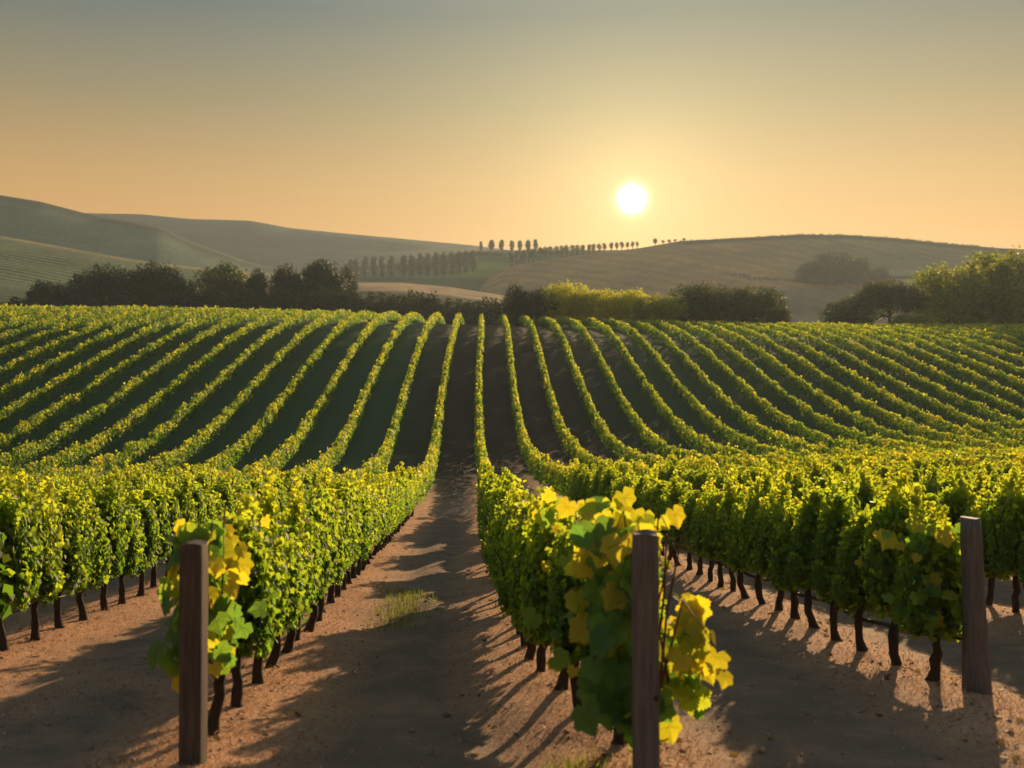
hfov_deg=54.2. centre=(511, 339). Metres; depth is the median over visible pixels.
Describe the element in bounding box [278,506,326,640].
grape vine
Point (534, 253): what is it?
avenue tree
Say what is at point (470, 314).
hedge
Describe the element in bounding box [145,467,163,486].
grape vine
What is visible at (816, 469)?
grape vine
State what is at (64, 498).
grape vine
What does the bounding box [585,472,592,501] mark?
grape vine
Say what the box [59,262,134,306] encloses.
broadleaf tree
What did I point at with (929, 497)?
grape vine
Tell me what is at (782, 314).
bush
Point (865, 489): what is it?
grape vine
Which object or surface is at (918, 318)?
bush
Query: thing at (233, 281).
broadleaf tree
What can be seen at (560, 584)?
grape vine
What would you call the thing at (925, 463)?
grape vine
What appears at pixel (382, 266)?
poplar tree
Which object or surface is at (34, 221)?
grassy hill
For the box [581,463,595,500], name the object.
grape vine
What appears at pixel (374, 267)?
poplar tree
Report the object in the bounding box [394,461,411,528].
grape vine
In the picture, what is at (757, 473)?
grape vine
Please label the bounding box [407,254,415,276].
poplar tree
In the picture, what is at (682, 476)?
grape vine
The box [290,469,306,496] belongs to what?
grape vine
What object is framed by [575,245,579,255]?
avenue tree
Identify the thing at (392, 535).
grape vine
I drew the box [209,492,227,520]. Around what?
grape vine
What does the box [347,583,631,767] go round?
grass
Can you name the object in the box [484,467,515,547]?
grape vine
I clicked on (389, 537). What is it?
grape vine
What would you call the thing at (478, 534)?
grape vine
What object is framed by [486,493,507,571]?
grape vine
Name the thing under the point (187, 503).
grape vine
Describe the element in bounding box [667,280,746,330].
bush
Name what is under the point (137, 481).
grape vine
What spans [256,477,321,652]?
grape vine
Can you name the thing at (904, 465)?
grape vine
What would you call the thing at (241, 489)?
grape vine
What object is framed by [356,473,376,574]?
grape vine
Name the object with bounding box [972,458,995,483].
grape vine
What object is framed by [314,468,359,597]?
grape vine
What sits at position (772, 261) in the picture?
brown hill
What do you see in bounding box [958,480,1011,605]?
grape vine
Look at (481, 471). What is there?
grape vine
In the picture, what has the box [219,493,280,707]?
grape vine
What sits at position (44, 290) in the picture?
broadleaf tree
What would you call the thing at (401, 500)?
grape vine
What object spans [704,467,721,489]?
grape vine
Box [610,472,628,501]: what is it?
grape vine
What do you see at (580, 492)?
grape vine
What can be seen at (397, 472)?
grape vine
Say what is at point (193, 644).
wooden post
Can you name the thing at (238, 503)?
grape vine
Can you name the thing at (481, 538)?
grape vine
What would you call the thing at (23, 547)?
grape vine
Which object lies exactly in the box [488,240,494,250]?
skyline tree
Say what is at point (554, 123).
sky
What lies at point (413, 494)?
grape vine
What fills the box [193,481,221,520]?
grape vine
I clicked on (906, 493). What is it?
grape vine
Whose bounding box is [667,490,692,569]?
grape vine
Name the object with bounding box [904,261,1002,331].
broadleaf tree
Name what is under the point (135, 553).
grape vine
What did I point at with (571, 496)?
grape vine
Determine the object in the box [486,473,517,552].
grape vine
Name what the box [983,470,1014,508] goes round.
grape vine
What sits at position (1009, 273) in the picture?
broadleaf tree
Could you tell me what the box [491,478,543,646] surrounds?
grape vine
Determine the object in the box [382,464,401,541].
grape vine
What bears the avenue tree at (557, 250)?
on the brown hill at (772, 261)
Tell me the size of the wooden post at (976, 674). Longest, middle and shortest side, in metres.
2.136 x 0.324 x 0.323 m
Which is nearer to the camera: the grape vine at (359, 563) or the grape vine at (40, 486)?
the grape vine at (359, 563)
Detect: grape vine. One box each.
[0,465,15,491]
[0,473,51,650]
[0,475,16,498]
[13,471,42,499]
[24,475,33,484]
[27,480,70,640]
[37,476,99,628]
[37,484,62,507]
[49,471,64,490]
[53,485,77,507]
[58,470,68,492]
[62,476,86,506]
[65,501,115,620]
[70,473,87,493]
[79,470,98,490]
[79,483,100,506]
[87,472,132,610]
[89,472,103,484]
[89,485,103,494]
[101,466,126,502]
[117,503,149,603]
[121,460,148,489]
[122,474,135,501]
[125,489,166,595]
[132,463,160,487]
[142,471,173,587]
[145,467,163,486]
[146,508,267,734]
[157,475,182,576]
[159,469,177,487]
[162,463,203,573]
[166,472,180,492]
[177,475,212,524]
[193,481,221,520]
[194,465,209,490]
[204,469,237,513]
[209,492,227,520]
[217,472,234,491]
[218,470,299,683]
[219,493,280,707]
[225,468,241,489]
[226,465,241,484]
[233,482,254,513]
[234,492,242,512]
[245,483,261,519]
[247,466,276,501]
[248,472,264,516]
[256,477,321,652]
[262,476,287,516]
[265,524,312,667]
[268,482,280,511]
[278,477,289,505]
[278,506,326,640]
[279,472,295,498]
[282,465,305,493]
[285,494,336,631]
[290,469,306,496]
[300,487,342,620]
[301,473,315,493]
[307,464,321,497]
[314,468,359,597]
[316,489,352,612]
[317,474,323,487]
[324,487,358,602]
[334,480,365,589]
[346,495,375,583]
[350,482,374,578]
[355,480,384,563]
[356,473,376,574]
[360,484,380,570]
[364,479,390,558]
[372,474,390,555]
[373,473,395,551]
[374,472,398,547]
[380,486,397,549]
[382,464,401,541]
[384,476,400,545]
[387,472,400,543]
[391,480,404,538]
[391,490,405,536]
[392,471,406,533]
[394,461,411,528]
[395,465,411,525]
[396,475,410,531]
[404,480,414,524]
[404,484,415,522]
[405,468,418,518]
[406,479,415,521]
[407,466,417,519]
[407,484,414,515]
[411,467,419,516]
[475,470,497,523]
[476,474,485,523]
[476,522,480,540]
[477,460,495,496]
[477,461,496,498]
[477,525,483,547]
[478,482,496,538]
[478,535,488,563]
[479,474,496,519]
[480,469,496,533]
[481,482,498,541]
[482,546,490,570]
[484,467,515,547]
[484,485,527,591]
[485,469,517,558]
[485,519,496,585]
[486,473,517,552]
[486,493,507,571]
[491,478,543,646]
[492,485,529,634]
[493,486,553,660]
[501,493,547,671]
[512,493,576,690]
[521,488,636,709]
[548,486,685,744]
[568,463,575,500]
[568,509,733,749]
[571,458,584,497]
[574,464,590,500]
[574,467,584,502]
[577,474,585,499]
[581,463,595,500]
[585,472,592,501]
[588,474,593,497]
[591,458,615,496]
[596,467,605,496]
[600,462,621,497]
[603,479,614,496]
[604,490,613,502]
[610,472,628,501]
[614,464,637,493]
[621,472,638,491]
[629,474,636,489]
[632,468,653,509]
[635,479,650,508]
[639,473,662,511]
[646,470,667,555]
[653,482,671,559]
[657,460,667,479]
[657,469,693,565]
[658,470,665,480]
[663,459,679,480]
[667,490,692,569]
[673,464,687,485]
[677,472,686,482]
[680,480,712,574]
[684,469,693,485]
[685,469,700,489]
[687,477,722,581]
[692,464,705,491]
[698,463,712,493]
[698,489,724,586]
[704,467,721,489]
[708,468,746,591]
[713,468,727,491]
[721,503,754,598]
[732,463,752,488]
[735,458,776,604]
[740,473,755,493]
[746,469,796,610]
[748,467,757,481]
[754,460,769,481]
[754,469,773,494]
[760,462,776,474]
[763,494,816,619]
[773,461,791,498]
[783,462,800,473]
[783,473,838,628]
[787,467,810,504]
[792,462,804,474]
[793,479,814,504]
[799,464,809,481]
[807,454,825,486]
[808,476,861,641]
[810,467,833,489]
[814,466,833,485]
[824,476,845,497]
[827,497,889,651]
[829,455,844,475]
[833,471,842,483]
[837,467,858,502]
[840,459,856,484]
[847,465,929,665]
[850,459,880,512]
[853,465,866,477]
[860,460,870,474]
[870,479,887,508]
[873,500,961,681]
[875,459,890,478]
[878,472,892,492]
[885,460,898,482]
[889,472,913,486]
[894,463,911,479]
[897,485,911,505]
[905,462,924,481]
[910,453,923,472]
[910,492,938,516]
[919,451,940,475]
[919,458,940,494]
[931,466,954,504]
[935,466,978,528]
[938,463,956,480]
[951,466,974,491]
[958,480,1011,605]
[968,465,975,475]
[970,462,990,500]
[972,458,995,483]
[983,466,1023,612]
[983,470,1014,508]
[988,464,1005,475]
[990,471,998,482]
[998,461,1021,477]
[1016,514,1023,588]
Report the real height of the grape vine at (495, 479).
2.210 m
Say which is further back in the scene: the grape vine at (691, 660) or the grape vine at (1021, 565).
the grape vine at (1021, 565)
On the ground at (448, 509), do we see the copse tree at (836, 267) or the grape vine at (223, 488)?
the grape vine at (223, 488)
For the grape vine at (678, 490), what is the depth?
24.12 m
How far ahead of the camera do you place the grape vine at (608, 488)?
34.41 m
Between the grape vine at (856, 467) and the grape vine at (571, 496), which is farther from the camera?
the grape vine at (571, 496)
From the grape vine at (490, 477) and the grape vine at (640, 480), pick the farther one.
the grape vine at (640, 480)
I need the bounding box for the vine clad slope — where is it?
[0,236,303,305]
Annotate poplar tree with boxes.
[346,260,352,273]
[351,258,359,277]
[361,256,368,277]
[370,256,377,277]
[378,256,386,276]
[387,255,394,276]
[400,254,408,276]
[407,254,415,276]
[415,253,423,275]
[424,253,432,275]
[432,252,439,275]
[440,251,448,275]
[448,251,455,274]
[455,250,463,274]
[462,250,469,273]
[469,250,477,271]
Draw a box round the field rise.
[288,283,565,325]
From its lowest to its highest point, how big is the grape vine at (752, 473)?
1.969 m
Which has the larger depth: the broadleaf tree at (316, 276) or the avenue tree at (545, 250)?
the avenue tree at (545, 250)
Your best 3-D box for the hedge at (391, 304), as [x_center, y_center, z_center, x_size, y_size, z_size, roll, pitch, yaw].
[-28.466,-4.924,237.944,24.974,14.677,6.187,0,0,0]
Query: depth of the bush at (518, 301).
196.58 m
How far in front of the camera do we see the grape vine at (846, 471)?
32.85 m
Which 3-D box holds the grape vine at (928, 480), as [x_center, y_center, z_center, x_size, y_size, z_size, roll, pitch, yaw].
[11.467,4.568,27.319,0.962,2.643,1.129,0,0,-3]
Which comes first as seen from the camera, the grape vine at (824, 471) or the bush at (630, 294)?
the grape vine at (824, 471)
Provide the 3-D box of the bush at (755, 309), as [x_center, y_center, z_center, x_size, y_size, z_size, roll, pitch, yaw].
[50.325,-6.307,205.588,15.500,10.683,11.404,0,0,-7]
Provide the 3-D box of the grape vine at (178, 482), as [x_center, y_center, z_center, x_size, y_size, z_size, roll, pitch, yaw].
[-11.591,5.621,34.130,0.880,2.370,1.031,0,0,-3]
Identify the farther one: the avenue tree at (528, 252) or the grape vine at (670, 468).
the avenue tree at (528, 252)
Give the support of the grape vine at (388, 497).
on the ground at (448, 509)
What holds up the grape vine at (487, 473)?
on the ground at (448, 509)
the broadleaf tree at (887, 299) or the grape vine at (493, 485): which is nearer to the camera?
the grape vine at (493, 485)
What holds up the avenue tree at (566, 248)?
on the brown hill at (772, 261)
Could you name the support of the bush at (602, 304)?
on the ground at (448, 509)
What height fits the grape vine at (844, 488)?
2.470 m
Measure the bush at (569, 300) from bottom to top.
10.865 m
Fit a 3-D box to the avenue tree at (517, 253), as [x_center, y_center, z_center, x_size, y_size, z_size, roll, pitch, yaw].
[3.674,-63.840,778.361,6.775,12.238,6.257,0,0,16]
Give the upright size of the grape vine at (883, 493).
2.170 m
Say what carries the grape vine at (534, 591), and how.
on the ground at (448, 509)
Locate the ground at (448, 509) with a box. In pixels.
[0,317,1023,767]
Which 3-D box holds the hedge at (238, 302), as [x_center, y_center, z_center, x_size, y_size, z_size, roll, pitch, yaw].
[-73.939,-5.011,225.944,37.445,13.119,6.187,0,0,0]
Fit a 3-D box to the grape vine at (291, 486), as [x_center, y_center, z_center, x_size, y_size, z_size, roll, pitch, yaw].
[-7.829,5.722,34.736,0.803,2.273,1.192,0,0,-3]
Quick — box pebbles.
[0,531,1023,767]
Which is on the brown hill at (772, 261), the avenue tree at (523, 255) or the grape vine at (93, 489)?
the avenue tree at (523, 255)
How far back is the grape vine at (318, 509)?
14.74 m
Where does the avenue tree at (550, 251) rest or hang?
on the brown hill at (772, 261)
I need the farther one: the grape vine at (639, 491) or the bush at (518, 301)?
the bush at (518, 301)
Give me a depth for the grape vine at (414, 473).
44.89 m
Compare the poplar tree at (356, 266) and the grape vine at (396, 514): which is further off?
the poplar tree at (356, 266)
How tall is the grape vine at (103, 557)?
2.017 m
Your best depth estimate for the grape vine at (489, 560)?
16.94 m
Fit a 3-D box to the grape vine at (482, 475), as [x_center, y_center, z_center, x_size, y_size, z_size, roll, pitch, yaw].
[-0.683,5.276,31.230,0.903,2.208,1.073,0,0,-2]
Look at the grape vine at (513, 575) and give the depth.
11.55 m
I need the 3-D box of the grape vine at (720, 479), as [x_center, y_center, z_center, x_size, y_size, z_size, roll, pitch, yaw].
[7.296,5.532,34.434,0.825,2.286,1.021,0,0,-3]
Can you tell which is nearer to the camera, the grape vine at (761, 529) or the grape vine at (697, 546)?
the grape vine at (761, 529)
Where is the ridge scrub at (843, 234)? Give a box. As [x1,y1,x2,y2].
[669,233,979,246]
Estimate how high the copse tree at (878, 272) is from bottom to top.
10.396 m
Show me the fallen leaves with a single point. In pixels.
(678, 740)
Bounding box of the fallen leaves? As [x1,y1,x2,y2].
[0,533,1023,767]
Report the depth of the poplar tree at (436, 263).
789.50 m
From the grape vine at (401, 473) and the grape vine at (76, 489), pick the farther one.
the grape vine at (401, 473)
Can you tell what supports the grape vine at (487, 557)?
on the ground at (448, 509)
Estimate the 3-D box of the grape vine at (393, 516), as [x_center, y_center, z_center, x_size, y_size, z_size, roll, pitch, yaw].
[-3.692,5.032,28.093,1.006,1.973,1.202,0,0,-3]
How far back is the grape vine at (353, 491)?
19.27 m
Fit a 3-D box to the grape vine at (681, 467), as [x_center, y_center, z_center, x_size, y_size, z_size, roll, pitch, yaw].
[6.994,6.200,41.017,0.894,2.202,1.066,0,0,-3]
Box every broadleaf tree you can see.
[21,278,72,305]
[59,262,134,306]
[109,259,198,306]
[177,260,248,307]
[245,267,271,308]
[268,263,305,306]
[299,258,355,308]
[340,264,358,297]
[852,278,931,323]
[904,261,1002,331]
[951,243,1023,332]
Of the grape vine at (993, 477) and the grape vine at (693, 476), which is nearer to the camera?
the grape vine at (993, 477)
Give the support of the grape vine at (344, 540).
on the ground at (448, 509)
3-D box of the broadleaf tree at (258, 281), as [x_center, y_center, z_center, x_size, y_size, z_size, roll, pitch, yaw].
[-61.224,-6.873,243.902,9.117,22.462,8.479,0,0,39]
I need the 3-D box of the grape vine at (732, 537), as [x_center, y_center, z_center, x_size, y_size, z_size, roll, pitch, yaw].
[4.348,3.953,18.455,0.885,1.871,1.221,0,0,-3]
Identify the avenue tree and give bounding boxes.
[507,251,514,265]
[513,251,520,264]
[520,249,526,263]
[526,248,532,262]
[529,248,536,261]
[536,247,543,260]
[542,246,547,259]
[547,246,553,258]
[553,246,559,257]
[559,245,564,257]
[563,245,568,256]
[569,245,575,255]
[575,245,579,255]
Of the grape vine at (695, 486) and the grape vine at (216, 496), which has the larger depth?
the grape vine at (695, 486)
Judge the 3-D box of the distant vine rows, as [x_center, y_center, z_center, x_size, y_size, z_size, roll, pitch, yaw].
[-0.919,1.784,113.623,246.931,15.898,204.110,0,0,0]
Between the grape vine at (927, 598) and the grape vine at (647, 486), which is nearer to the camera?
the grape vine at (927, 598)
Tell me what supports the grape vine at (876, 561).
on the ground at (448, 509)
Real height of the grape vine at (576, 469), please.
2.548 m
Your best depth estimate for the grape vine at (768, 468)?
41.45 m
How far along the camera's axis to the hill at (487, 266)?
815.37 m
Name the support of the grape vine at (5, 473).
on the ground at (448, 509)
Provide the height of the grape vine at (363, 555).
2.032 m
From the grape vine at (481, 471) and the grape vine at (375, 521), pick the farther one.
the grape vine at (481, 471)
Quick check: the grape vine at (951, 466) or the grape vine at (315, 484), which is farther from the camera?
the grape vine at (315, 484)
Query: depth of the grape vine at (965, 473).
25.43 m
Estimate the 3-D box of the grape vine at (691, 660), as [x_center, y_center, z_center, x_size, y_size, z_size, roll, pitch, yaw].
[1.072,2.420,7.877,1.262,2.144,1.280,0,0,0]
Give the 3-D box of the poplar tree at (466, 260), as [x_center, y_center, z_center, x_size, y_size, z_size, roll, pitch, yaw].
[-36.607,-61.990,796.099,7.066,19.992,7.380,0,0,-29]
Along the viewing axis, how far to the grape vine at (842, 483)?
24.15 m
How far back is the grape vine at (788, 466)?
38.73 m
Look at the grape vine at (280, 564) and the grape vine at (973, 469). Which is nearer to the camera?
the grape vine at (280, 564)
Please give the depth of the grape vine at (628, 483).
30.81 m
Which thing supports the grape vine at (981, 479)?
on the ground at (448, 509)
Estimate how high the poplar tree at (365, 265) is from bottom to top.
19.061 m
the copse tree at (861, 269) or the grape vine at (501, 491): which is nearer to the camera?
the grape vine at (501, 491)
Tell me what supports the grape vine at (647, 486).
on the ground at (448, 509)
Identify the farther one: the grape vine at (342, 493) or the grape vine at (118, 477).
the grape vine at (118, 477)
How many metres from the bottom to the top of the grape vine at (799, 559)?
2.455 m
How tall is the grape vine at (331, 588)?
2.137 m
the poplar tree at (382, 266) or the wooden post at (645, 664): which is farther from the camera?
the poplar tree at (382, 266)
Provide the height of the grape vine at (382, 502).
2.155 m
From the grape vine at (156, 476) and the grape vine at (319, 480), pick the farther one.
the grape vine at (319, 480)
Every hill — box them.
[0,195,302,276]
[86,213,504,273]
[335,250,618,290]
[478,235,1023,330]
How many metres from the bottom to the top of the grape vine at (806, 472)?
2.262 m
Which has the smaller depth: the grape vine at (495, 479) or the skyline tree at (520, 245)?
the grape vine at (495, 479)
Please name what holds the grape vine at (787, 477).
on the ground at (448, 509)
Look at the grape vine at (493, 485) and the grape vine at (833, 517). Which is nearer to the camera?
the grape vine at (833, 517)
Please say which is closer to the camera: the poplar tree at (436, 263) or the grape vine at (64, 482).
the grape vine at (64, 482)
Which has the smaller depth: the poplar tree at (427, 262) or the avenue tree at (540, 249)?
the avenue tree at (540, 249)
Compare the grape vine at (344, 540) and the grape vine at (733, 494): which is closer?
the grape vine at (344, 540)
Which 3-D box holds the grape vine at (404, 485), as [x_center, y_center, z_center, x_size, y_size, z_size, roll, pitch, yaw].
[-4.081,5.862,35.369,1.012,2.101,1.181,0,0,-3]
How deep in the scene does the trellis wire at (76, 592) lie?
15.41 m
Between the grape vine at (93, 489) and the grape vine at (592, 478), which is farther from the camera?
the grape vine at (592, 478)
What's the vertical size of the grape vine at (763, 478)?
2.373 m
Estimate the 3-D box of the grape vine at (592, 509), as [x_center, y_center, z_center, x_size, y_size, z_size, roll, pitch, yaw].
[0.923,2.509,8.856,1.191,2.291,1.180,0,0,17]
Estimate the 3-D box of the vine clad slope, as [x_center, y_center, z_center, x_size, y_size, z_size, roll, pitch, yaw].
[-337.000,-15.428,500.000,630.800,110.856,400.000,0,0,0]
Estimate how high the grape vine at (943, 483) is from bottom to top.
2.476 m
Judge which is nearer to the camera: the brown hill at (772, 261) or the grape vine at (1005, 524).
the grape vine at (1005, 524)
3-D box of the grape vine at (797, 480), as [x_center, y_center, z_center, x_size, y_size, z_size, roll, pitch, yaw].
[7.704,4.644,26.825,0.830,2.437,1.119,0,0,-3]
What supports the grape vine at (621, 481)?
on the ground at (448, 509)
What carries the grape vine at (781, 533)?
on the ground at (448, 509)
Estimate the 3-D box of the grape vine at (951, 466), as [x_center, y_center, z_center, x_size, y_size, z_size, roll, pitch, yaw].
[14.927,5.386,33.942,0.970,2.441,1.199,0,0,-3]
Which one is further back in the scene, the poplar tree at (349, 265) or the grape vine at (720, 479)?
the poplar tree at (349, 265)
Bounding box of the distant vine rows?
[0,303,1023,619]
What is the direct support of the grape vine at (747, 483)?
on the ground at (448, 509)
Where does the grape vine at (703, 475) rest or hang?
on the ground at (448, 509)
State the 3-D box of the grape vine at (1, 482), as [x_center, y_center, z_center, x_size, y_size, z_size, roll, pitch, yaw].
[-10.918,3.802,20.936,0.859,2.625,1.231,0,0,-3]
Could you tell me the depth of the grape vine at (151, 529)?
18.67 m
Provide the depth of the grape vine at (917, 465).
44.31 m
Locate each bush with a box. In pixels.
[500,282,535,325]
[524,286,562,326]
[541,279,594,327]
[570,287,635,328]
[609,287,651,328]
[632,292,690,329]
[662,297,701,322]
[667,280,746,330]
[723,284,787,331]
[765,308,792,330]
[816,294,878,331]
[890,312,935,325]
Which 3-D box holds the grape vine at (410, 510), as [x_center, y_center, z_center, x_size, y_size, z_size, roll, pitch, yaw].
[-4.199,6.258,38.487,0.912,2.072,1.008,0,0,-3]
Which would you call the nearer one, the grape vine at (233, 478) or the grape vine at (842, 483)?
the grape vine at (842, 483)
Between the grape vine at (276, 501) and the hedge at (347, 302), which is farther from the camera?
the hedge at (347, 302)
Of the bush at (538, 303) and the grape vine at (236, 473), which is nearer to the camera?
the grape vine at (236, 473)
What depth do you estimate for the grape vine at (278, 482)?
31.92 m
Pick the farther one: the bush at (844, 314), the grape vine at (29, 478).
the bush at (844, 314)
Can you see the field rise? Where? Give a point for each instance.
(402, 289)
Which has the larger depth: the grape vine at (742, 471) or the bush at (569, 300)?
the bush at (569, 300)
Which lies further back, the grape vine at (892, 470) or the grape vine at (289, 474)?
the grape vine at (892, 470)
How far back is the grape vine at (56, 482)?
33.11 m
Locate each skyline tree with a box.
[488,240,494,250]
[499,240,504,250]
[509,240,514,250]
[517,240,522,250]
[525,240,530,248]
[532,239,537,250]
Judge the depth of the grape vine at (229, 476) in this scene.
41.34 m
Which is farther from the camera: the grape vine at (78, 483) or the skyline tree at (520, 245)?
the skyline tree at (520, 245)
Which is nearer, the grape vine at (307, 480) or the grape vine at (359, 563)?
the grape vine at (359, 563)
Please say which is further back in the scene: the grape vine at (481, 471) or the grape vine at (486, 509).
the grape vine at (481, 471)
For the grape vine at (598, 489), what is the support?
on the ground at (448, 509)
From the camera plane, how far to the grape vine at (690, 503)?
22.10 m
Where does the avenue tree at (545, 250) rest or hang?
on the brown hill at (772, 261)
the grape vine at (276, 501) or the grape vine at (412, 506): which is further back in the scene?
the grape vine at (412, 506)
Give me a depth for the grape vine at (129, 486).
29.11 m
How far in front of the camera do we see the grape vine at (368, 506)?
21.21 m
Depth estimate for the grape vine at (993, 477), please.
31.14 m
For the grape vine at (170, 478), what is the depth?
33.03 m
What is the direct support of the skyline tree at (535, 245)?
on the hill at (487, 266)
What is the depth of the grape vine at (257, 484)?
29.22 m
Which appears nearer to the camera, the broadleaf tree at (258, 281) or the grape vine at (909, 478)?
the grape vine at (909, 478)
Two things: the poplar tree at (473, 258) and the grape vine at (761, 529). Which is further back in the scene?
the poplar tree at (473, 258)
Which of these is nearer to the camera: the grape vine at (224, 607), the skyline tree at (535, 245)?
the grape vine at (224, 607)
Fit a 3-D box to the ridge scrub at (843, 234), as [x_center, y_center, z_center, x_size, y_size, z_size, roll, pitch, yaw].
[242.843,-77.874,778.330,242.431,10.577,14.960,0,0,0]
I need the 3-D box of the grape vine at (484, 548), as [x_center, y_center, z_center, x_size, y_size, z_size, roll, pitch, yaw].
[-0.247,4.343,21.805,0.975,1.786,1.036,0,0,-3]
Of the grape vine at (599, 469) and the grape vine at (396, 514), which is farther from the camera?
the grape vine at (599, 469)
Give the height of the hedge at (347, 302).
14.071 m
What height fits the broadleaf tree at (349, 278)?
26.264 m
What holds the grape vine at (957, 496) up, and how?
on the ground at (448, 509)
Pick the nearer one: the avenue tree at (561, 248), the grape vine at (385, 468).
the grape vine at (385, 468)
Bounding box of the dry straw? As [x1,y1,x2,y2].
[0,510,1023,767]
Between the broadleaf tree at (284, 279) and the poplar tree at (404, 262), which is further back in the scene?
the poplar tree at (404, 262)
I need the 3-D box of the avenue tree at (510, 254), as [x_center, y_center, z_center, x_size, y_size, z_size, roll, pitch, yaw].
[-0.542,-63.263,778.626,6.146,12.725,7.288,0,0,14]
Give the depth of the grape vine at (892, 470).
38.47 m
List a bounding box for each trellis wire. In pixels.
[10,562,166,614]
[667,542,961,639]
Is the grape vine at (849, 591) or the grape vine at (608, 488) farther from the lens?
the grape vine at (608, 488)
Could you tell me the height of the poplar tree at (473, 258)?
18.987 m
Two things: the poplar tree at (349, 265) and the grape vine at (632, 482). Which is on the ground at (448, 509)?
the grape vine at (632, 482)
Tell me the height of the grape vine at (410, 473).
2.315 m
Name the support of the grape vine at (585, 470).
on the ground at (448, 509)
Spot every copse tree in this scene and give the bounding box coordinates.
[793,260,830,282]
[811,251,856,283]
[842,257,874,282]
[867,267,890,281]
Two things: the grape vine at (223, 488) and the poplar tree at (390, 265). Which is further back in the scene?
the poplar tree at (390, 265)
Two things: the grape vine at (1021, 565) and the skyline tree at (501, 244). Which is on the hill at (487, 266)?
the skyline tree at (501, 244)
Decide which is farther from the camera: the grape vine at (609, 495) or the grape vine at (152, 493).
the grape vine at (609, 495)
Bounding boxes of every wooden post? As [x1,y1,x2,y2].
[178,539,207,764]
[632,529,659,767]
[960,516,991,694]
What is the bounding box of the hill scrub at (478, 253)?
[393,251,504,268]
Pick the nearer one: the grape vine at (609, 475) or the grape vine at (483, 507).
the grape vine at (483, 507)
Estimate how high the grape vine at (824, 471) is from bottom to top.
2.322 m
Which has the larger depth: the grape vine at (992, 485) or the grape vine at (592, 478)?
the grape vine at (592, 478)
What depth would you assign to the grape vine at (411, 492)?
39.54 m
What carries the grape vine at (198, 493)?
on the ground at (448, 509)
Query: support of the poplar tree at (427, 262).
on the hill at (487, 266)
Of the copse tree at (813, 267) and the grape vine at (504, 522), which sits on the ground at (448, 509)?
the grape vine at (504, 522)
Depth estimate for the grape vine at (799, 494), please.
25.99 m
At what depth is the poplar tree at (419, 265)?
797.93 m
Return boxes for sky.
[0,0,1023,249]
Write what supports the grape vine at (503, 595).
on the ground at (448, 509)
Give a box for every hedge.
[0,294,126,307]
[106,289,264,317]
[238,286,363,320]
[343,289,442,323]
[422,295,512,324]
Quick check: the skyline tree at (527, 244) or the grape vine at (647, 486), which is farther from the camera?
the skyline tree at (527, 244)
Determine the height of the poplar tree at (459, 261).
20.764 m
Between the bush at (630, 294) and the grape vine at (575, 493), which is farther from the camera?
the bush at (630, 294)
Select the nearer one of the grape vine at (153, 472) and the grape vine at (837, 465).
the grape vine at (153, 472)
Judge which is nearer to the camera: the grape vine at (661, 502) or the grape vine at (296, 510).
the grape vine at (296, 510)
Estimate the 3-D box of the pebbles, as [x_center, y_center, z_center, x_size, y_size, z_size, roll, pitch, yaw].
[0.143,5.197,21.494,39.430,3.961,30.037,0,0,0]
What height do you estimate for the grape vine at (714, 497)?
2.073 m
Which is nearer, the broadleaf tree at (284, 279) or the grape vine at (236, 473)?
the grape vine at (236, 473)
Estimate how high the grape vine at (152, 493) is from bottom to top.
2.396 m
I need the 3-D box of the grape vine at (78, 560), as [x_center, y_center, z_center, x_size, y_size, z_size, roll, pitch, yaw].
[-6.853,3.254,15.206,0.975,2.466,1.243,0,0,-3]
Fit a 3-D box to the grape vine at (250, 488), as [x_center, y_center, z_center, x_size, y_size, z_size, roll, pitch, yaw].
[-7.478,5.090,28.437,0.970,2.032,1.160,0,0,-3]
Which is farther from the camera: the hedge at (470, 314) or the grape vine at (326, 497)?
the hedge at (470, 314)
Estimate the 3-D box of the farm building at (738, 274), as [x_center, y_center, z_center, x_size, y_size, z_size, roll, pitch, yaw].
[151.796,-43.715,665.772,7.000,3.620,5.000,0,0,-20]
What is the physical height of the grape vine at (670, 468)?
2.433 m
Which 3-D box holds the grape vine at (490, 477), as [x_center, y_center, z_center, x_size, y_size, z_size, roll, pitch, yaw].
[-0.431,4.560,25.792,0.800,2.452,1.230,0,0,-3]
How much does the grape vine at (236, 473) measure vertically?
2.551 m
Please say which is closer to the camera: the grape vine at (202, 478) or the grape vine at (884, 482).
the grape vine at (884, 482)
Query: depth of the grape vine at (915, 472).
36.44 m
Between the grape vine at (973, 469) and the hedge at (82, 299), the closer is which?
the grape vine at (973, 469)
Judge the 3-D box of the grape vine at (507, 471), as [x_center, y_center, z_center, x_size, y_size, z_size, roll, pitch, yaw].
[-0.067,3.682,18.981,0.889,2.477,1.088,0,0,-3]
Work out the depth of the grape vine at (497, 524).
15.12 m
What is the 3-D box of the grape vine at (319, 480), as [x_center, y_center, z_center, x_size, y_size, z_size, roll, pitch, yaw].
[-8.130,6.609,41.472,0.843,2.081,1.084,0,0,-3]
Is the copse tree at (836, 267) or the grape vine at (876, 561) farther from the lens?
the copse tree at (836, 267)
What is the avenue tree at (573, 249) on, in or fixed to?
on the brown hill at (772, 261)
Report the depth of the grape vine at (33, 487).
22.75 m
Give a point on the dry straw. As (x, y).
(242, 712)
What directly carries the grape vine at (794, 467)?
on the ground at (448, 509)

